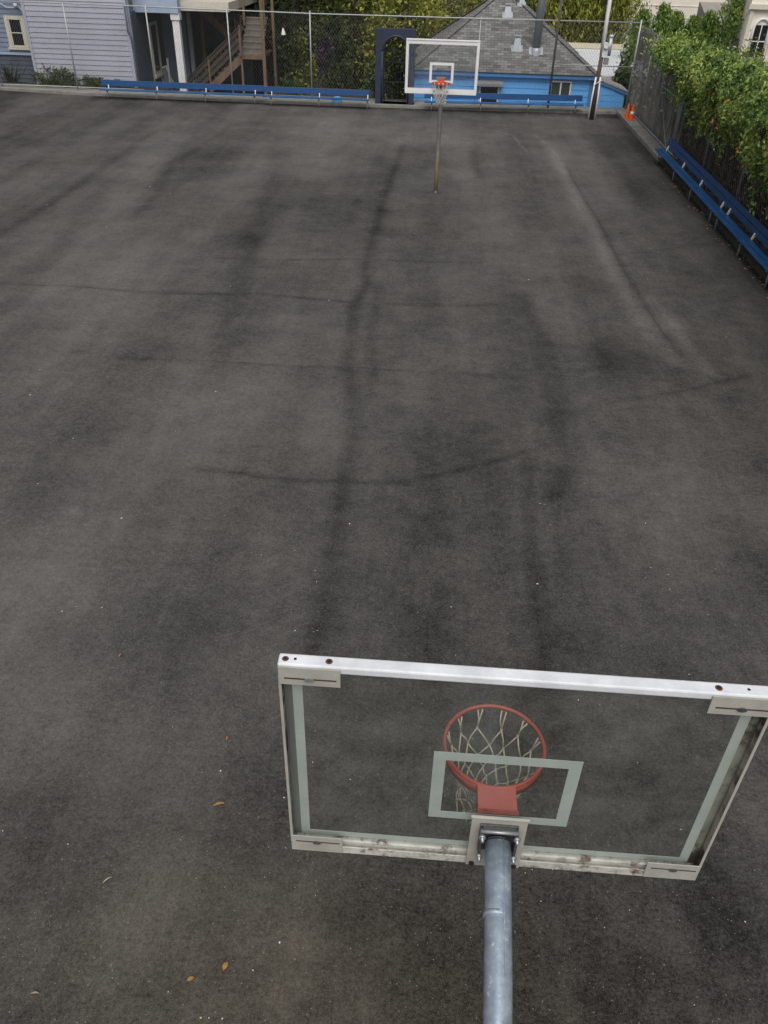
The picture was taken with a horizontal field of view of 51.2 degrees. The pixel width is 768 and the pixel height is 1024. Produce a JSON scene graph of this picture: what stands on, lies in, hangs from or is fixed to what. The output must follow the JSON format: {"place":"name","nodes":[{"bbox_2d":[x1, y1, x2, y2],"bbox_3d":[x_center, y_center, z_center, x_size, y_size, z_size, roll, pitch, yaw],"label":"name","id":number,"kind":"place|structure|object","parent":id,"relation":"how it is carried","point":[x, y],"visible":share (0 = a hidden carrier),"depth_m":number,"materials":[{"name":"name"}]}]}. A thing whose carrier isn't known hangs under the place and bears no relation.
{"place":"outdoors","nodes":[
{"label":"outdoors","id":0,"kind":"place"},
{"bbox_2d":[0,81,171,90],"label":"planting strip","id":1,"kind":"object","parent":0,"point":[35,83],"visible":0.22,"depth_m":35.76,"materials":[{"name":"soil"}]},
{"bbox_2d":[1,59,26,82],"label":"spiky plant","id":2,"kind":"object","parent":1,"relation":"on","point":[9,78],"visible":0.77,"depth_m":35.86,"materials":[{"name":"green plant"}]},
{"bbox_2d":[106,79,129,87],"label":"weed clump","id":3,"kind":"object","parent":1,"relation":"on","point":[119,86],"visible":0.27,"depth_m":35.36,"materials":[{"name":"green plant"}]},
{"bbox_2d":[129,0,573,98],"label":"ground","id":4,"kind":"structure","parent":0,"point":[317,84],"depth_m":58.89,"materials":[{"name":"soil"}]},
{"bbox_2d":[0,0,284,93],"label":"lilac house","id":5,"kind":"structure","parent":4,"relation":"on","point":[91,16],"depth_m":35.34,"materials":[{"name":"paint"}]},
{"bbox_2d":[3,15,29,49],"bbox_3d":[-16.482,-21.500,35.987,1.070,1.310,0.110,3,36,2],"label":"window","id":6,"kind":"structure","parent":5,"relation":"in","point":[15,45],"depth_m":35.98,"materials":[{"name":"beige paint"}]},
{"bbox_2d":[148,21,163,78],"bbox_3d":[-10.560,-21.441,37.187,0.135,2.210,1.320,3,36,2],"label":"window","id":7,"kind":"structure","parent":5,"relation":"in","point":[152,27],"depth_m":37.19,"materials":[{"name":"black glass"}]},
{"bbox_2d":[206,48,225,92],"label":"door","id":8,"kind":"structure","parent":5,"relation":"in","point":[208,51],"depth_m":42.65,"materials":[{"name":"black metal"}]},
{"bbox_2d":[253,60,263,93],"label":"door","id":9,"kind":"structure","parent":5,"relation":"in","point":[259,77],"depth_m":42.79,"materials":[{"name":"black metal"}]},
{"bbox_2d":[175,0,277,93],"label":"wooden staircase","id":10,"kind":"structure","parent":4,"relation":"on","point":[246,52],"depth_m":36.74,"materials":[{"name":"brown wood"}]},
{"bbox_2d":[225,0,362,85],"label":"dark tree","id":11,"kind":"object","parent":4,"relation":"on","point":[292,5],"visible":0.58,"depth_m":39.73,"materials":[{"name":"green plant"}]},
{"bbox_2d":[275,70,314,95],"bbox_3d":[-4.259,-19.504,37.683,2.550,2.359,2.007,15,38,17],"label":"shrub","id":12,"kind":"object","parent":4,"relation":"on","point":[292,84],"visible":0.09,"depth_m":37.04,"materials":[{"name":"green plant"}]},
{"bbox_2d":[284,0,312,67],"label":"dark tree","id":13,"kind":"object","parent":4,"relation":"on","point":[303,17],"depth_m":49.28,"materials":[{"name":"green plant"}]},
{"bbox_2d":[279,28,322,87],"bbox_3d":[-4.127,-22.251,40.146,2.388,3.931,1.921,-24,43,-31],"label":"shrub","id":14,"kind":"object","parent":4,"relation":"on","point":[308,68],"visible":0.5,"depth_m":39.96,"materials":[{"name":"green plant"}]},
{"bbox_2d":[271,86,373,97],"bbox_3d":[-2.851,-18.905,37.452,4.800,1.610,0.095,3,36,2],"label":"garden fence","id":15,"kind":"object","parent":4,"relation":"on","point":[326,95],"visible":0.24,"depth_m":37.08,"materials":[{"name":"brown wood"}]},
{"bbox_2d":[314,29,338,76],"bbox_3d":[-2.835,-22.247,38.925,1.394,2.036,1.440,3,36,2],"label":"flowering shrub","id":16,"kind":"object","parent":4,"relation":"on","point":[325,63],"visible":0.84,"depth_m":38.91,"materials":[{"name":"green plant"}]},
{"bbox_2d":[283,0,386,70],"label":"broadleaf tree","id":17,"kind":"object","parent":4,"relation":"on","point":[330,27],"visible":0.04,"depth_m":50.52,"materials":[{"name":"green plant"}]},
{"bbox_2d":[319,50,371,89],"bbox_3d":[-1.491,-20.208,38.132,3.108,3.124,2.100,3,36,2],"label":"shrub","id":18,"kind":"object","parent":4,"relation":"on","point":[335,85],"visible":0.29,"depth_m":37.59,"materials":[{"name":"green plant"}]},
{"bbox_2d":[303,0,419,89],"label":"broadleaf tree","id":19,"kind":"object","parent":4,"relation":"on","point":[358,61],"visible":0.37,"depth_m":42.46,"materials":[{"name":"green plant"}]},
{"bbox_2d":[362,61,388,98],"bbox_3d":[-0.455,-19.503,37.441,1.432,2.813,1.740,-12,38,-18],"label":"shrub","id":20,"kind":"object","parent":4,"relation":"on","point":[370,80],"visible":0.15,"depth_m":37.00,"materials":[{"name":"green plant"}]},
{"bbox_2d":[348,0,459,99],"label":"broadleaf tree","id":21,"kind":"object","parent":4,"relation":"on","point":[402,7],"visible":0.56,"depth_m":40.63,"materials":[{"name":"green plant"}]},
{"bbox_2d":[384,27,426,99],"bbox_3d":[1.027,-20.057,37.183,2.290,4.128,1.868,3,36,2],"label":"shrub","id":22,"kind":"object","parent":4,"relation":"on","point":[399,71],"visible":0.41,"depth_m":36.86,"materials":[{"name":"green plant"}]},
{"bbox_2d":[362,0,462,53],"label":"dark tree","id":23,"kind":"object","parent":4,"relation":"on","point":[396,24],"visible":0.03,"depth_m":52.50,"materials":[{"name":"green plant"}]},
{"bbox_2d":[373,0,484,38],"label":"broadleaf tree","id":24,"kind":"object","parent":4,"relation":"on","point":[458,7],"visible":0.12,"depth_m":44.85,"materials":[{"name":"green plant"}]},
{"bbox_2d":[452,0,534,19],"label":"broadleaf tree","id":25,"kind":"object","parent":4,"relation":"on","point":[468,4],"visible":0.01,"depth_m":47.06,"materials":[{"name":"green plant"}]},
{"bbox_2d":[414,0,600,106],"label":"blue house","id":26,"kind":"structure","parent":4,"relation":"on","point":[514,9],"depth_m":34.72,"materials":[{"name":"paint"}]},
{"bbox_2d":[478,86,498,101],"bbox_3d":[4.572,-18.176,35.043,0.860,0.850,0.056,3,36,2],"label":"window","id":27,"kind":"structure","parent":26,"relation":"in","point":[486,88],"depth_m":34.93,"materials":[{"name":"black glass"}]},
{"bbox_2d":[550,80,571,94],"bbox_3d":[7.632,-18.269,34.711,0.900,0.710,0.056,3,36,2],"label":"window","id":28,"kind":"structure","parent":26,"relation":"in","point":[561,90],"depth_m":34.67,"materials":[{"name":"black glass"}]},
{"bbox_2d":[525,0,604,48],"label":"weeping tree","id":29,"kind":"object","parent":4,"relation":"on","point":[570,11],"visible":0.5,"depth_m":47.42,"materials":[{"name":"green plant"}]},
{"bbox_2d":[565,0,651,49],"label":"weeping tree","id":30,"kind":"object","parent":4,"relation":"on","point":[622,10],"visible":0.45,"depth_m":48.65,"materials":[{"name":"green plant"}]},
{"bbox_2d":[589,76,627,107],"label":"blue shed","id":31,"kind":"structure","parent":4,"relation":"on","point":[619,102],"depth_m":34.77,"materials":[{"name":"paint"}]},
{"bbox_2d":[567,42,663,109],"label":"white building","id":32,"kind":"structure","parent":4,"relation":"on","point":[592,54],"depth_m":42.69,"materials":[{"name":"white paint"}]},
{"bbox_2d":[592,0,727,43],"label":"cream building","id":33,"kind":"structure","parent":4,"relation":"on","point":[688,8],"depth_m":54.15,"materials":[{"name":"paint"}]},
{"bbox_3d":[-10.233,-19.816,38.824,1.450,1.130,1.500,3,36,2],"label":"storage platform","id":34,"kind":"object","parent":4,"relation":"on","visible":0},
{"bbox_2d":[161,65,173,81],"bbox_3d":[-10.397,-20.747,38.254,0.778,1.017,0.050,3,36,2],"label":"leaning panel","id":35,"kind":"object","parent":34,"relation":"on","point":[164,70],"visible":0.53,"depth_m":38.21,"materials":[{"name":"white paint"}]},
{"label":"retaining slab","id":36,"kind":"structure","parent":4,"relation":"on","visible":0},
{"bbox_2d":[0,85,616,113],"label":"kerb","id":37,"kind":"structure","parent":36,"relation":"on","point":[419,104],"depth_m":34.34,"materials":[{"name":"concrete"}]},
{"bbox_2d":[30,63,59,86],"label":"weed clump","id":38,"kind":"object","parent":37,"relation":"on","point":[46,81],"visible":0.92,"depth_m":35.42,"materials":[{"name":"green plant"}]},
{"bbox_2d":[51,66,79,87],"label":"weed clump","id":39,"kind":"object","parent":37,"relation":"on","point":[68,76],"visible":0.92,"depth_m":35.34,"materials":[{"name":"green plant"}]},
{"bbox_2d":[76,73,102,86],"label":"weed clump","id":40,"kind":"object","parent":37,"relation":"on","point":[92,81],"visible":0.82,"depth_m":35.37,"materials":[{"name":"green plant"}]},
{"bbox_2d":[332,96,341,102],"bbox_3d":[-2.002,-17.515,34.023,0.407,0.244,0.257,3,36,2],"label":"plastic bag","id":41,"kind":"object","parent":37,"relation":"on","point":[336,101],"visible":0.63,"depth_m":33.96,"materials":[{"name":"blue plastic"}]},
{"bbox_2d":[375,27,415,104],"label":"arched gate","id":42,"kind":"structure","parent":37,"relation":"on","point":[384,35],"depth_m":33.33,"materials":[{"name":"blue metal"}]},
{"bbox_2d":[547,0,562,107],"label":"steel pole","id":43,"kind":"object","parent":37,"relation":"on","point":[556,40],"visible":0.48,"depth_m":32.92,"materials":[{"name":"grey metal"}]},
{"bbox_2d":[0,90,767,1023],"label":"court","id":44,"kind":"object","parent":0,"point":[492,304],"visible":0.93,"depth_m":9.88,"materials":[{"name":"asphalt"}]},
{"bbox_2d":[99,80,263,103],"bbox_3d":[-8.546,-17.761,33.926,6.980,0.681,0.460,3,36,2],"label":"bench","id":45,"kind":"object","parent":44,"relation":"on","point":[205,86],"visible":1,"depth_m":33.87,"materials":[{"name":"blue paint"}]},
{"bbox_2d":[223,961,227,970],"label":"fallen leaf","id":46,"kind":"object","parent":44,"relation":"on","point":[225,964],"visible":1,"depth_m":5.87,"materials":[{"name":"plant"}]},
{"bbox_2d":[262,86,369,108],"bbox_3d":[-2.837,-17.327,33.551,4.450,0.681,0.460,3,36,2],"label":"bench","id":47,"kind":"object","parent":44,"relation":"on","point":[296,90],"visible":1,"depth_m":33.50,"materials":[{"name":"blue paint"}]},
{"bbox_2d":[0,0,642,109],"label":"chain link fence","id":48,"kind":"object","parent":44,"relation":"on","point":[310,30],"visible":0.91,"depth_m":33.65,"materials":[{"name":"metal"}]},
{"bbox_2d":[2,483,745,1022],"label":"grit and petals","id":49,"kind":"object","parent":44,"relation":"on","point":[350,779],"visible":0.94,"depth_m":7.03,"materials":[{"name":"beige plant"}]},
{"bbox_2d":[5,171,766,983],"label":"pavement cracks","id":50,"kind":"object","parent":44,"relation":"on","point":[353,367],"visible":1,"depth_m":15.71,"materials":[{"name":"black asphalt"}]},
{"bbox_2d":[405,38,480,192],"bbox_3d":[1.586,-10.279,21.262,1.556,3.985,1.656,27,43,31],"label":"basketball hoop","id":51,"kind":"object","parent":44,"relation":"on","point":[440,83],"visible":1,"depth_m":20.42,"materials":[{"name":"paint"}]},
{"bbox_2d":[424,93,583,113],"bbox_3d":[5.016,-17.139,33.609,6.660,0.666,0.461,0,36,-2],"label":"bench","id":52,"kind":"object","parent":44,"relation":"on","point":[528,97],"visible":0.98,"depth_m":33.58,"materials":[{"name":"blue paint"}]},
{"bbox_2d":[277,653,767,1023],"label":"basketball hoop","id":53,"kind":"object","parent":44,"relation":"on","point":[496,847],"visible":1,"depth_m":3.33,"materials":[{"name":"metal"}]},
{"bbox_2d":[587,0,613,119],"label":"utility pole","id":54,"kind":"object","parent":44,"relation":"on","point":[605,49],"visible":1,"depth_m":31.54,"materials":[{"name":"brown wood"}]},
{"bbox_2d":[614,107,677,161],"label":"side kerb","id":55,"kind":"structure","parent":44,"relation":"on","point":[646,138],"depth_m":30.11,"materials":[{"name":"concrete"}]},
{"bbox_2d":[622,103,629,118],"bbox_3d":[9.871,-16.247,32.458,0.270,0.538,0.270,29,44,32],"label":"traffic cone","id":56,"kind":"object","parent":55,"relation":"on","point":[626,116],"visible":0.9,"depth_m":32.46,"materials":[{"name":"orange plastic"}]},
{"bbox_2d":[627,104,634,120],"bbox_3d":[9.955,-16.030,32.150,0.270,0.556,0.270,-7,37,-11],"label":"traffic cone","id":57,"kind":"object","parent":55,"relation":"on","point":[631,116],"visible":1,"depth_m":32.16,"materials":[{"name":"orange plastic"}]},
{"bbox_2d":[655,137,731,223],"bbox_3d":[9.007,-9.955,23.809,0.455,0.798,7.260,3,36,2],"label":"bench","id":58,"kind":"object","parent":44,"relation":"on","point":[699,171],"visible":1,"depth_m":23.15,"materials":[{"name":"blue paint"}]},
{"bbox_2d":[664,168,767,297],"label":"leaf litter","id":59,"kind":"object","parent":44,"relation":"on","point":[725,237],"visible":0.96,"depth_m":19.87,"materials":[{"name":"brown plant"}]},
{"bbox_2d":[712,196,767,288],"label":"bench","id":60,"kind":"object","parent":44,"relation":"on","point":[749,221],"visible":1,"depth_m":19.12,"materials":[{"name":"blue paint"}]},
{"bbox_2d":[696,2,727,35],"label":"taupe roof house","id":61,"kind":"structure","parent":0,"point":[703,7],"depth_m":50.86,"materials":[{"name":"beige paint"}]},
{"bbox_2d":[659,158,767,285],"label":"bench","id":62,"kind":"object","parent":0,"point":[757,267],"visible":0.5,"depth_m":21.21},
{"bbox_2d":[628,26,767,254],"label":"screened fence","id":63,"kind":"object","parent":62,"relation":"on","point":[648,87],"visible":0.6,"depth_m":29.49,"materials":[{"name":"metal"}]},
{"bbox_2d":[635,23,767,250],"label":"trumpet vine","id":64,"kind":"object","parent":63,"relation":"attached to","point":[705,74],"visible":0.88,"depth_m":21.78,"materials":[{"name":"green plant"}]},
{"bbox_3d":[26.416,-13.017,31.124,32.380,0.890,55.000,3,36,2],"label":"neighbouring yard","id":65,"kind":"object","parent":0,"visible":0},
{"bbox_2d":[612,34,636,107],"bbox_3d":[11.029,-19.627,36.408,1.404,3.712,1.733,31,45,34],"label":"shrub","id":66,"kind":"object","parent":65,"relation":"on","point":[623,74],"visible":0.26,"depth_m":35.93,"materials":[{"name":"green plant"}]},
{"bbox_2d":[618,7,654,58],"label":"conifer","id":67,"kind":"object","parent":65,"relation":"on","point":[644,15],"visible":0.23,"depth_m":40.89,"materials":[{"name":"green plant"}]},
{"bbox_2d":[647,1,676,36],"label":"conifer","id":68,"kind":"object","parent":65,"relation":"on","point":[665,14],"visible":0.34,"depth_m":40.02,"materials":[{"name":"green plant"}]},
{"bbox_2d":[664,9,688,36],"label":"conifer","id":69,"kind":"object","parent":65,"relation":"on","point":[680,20],"visible":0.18,"depth_m":40.66,"materials":[{"name":"green plant"}]},
{"bbox_2d":[680,14,708,44],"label":"conifer","id":70,"kind":"object","parent":65,"relation":"on","point":[694,27],"visible":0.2,"depth_m":40.27,"materials":[{"name":"green plant"}]},
{"bbox_2d":[699,9,725,45],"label":"conifer","id":71,"kind":"object","parent":65,"relation":"on","point":[706,19],"visible":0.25,"depth_m":40.49,"materials":[{"name":"green plant"}]},
{"bbox_2d":[702,17,750,135],"bbox_3d":[12.770,-16.766,30.980,2.070,4.840,2.118,3,36,2],"label":"shrub","id":72,"kind":"object","parent":65,"relation":"on","point":[720,47],"visible":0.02,"depth_m":30.24,"materials":[{"name":"green plant"}]},
{"bbox_2d":[696,0,761,53],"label":"conifer","id":73,"kind":"object","parent":65,"relation":"on","point":[734,12],"visible":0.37,"depth_m":39.59,"materials":[{"name":"green plant"}]},
{"bbox_2d":[709,0,767,66],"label":"dormer house","id":74,"kind":"structure","parent":65,"relation":"on","point":[755,14],"depth_m":38.97,"materials":[{"name":"beige paint"}]},
{"bbox_2d":[746,17,767,57],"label":"window","id":75,"kind":"structure","parent":74,"relation":"in","point":[757,30],"depth_m":39.04,"materials":[{"name":"white paint"}]},
{"bbox_2d":[736,42,764,63],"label":"shrub","id":76,"kind":"object","parent":65,"relation":"on","point":[744,53],"depth_m":30.21,"materials":[{"name":"green plant"}]},
{"bbox_2d":[736,34,766,62],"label":"shrub","id":77,"kind":"object","parent":65,"relation":"on","point":[752,53],"visible":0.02,"depth_m":36.18,"materials":[{"name":"green plant"}]}
]}

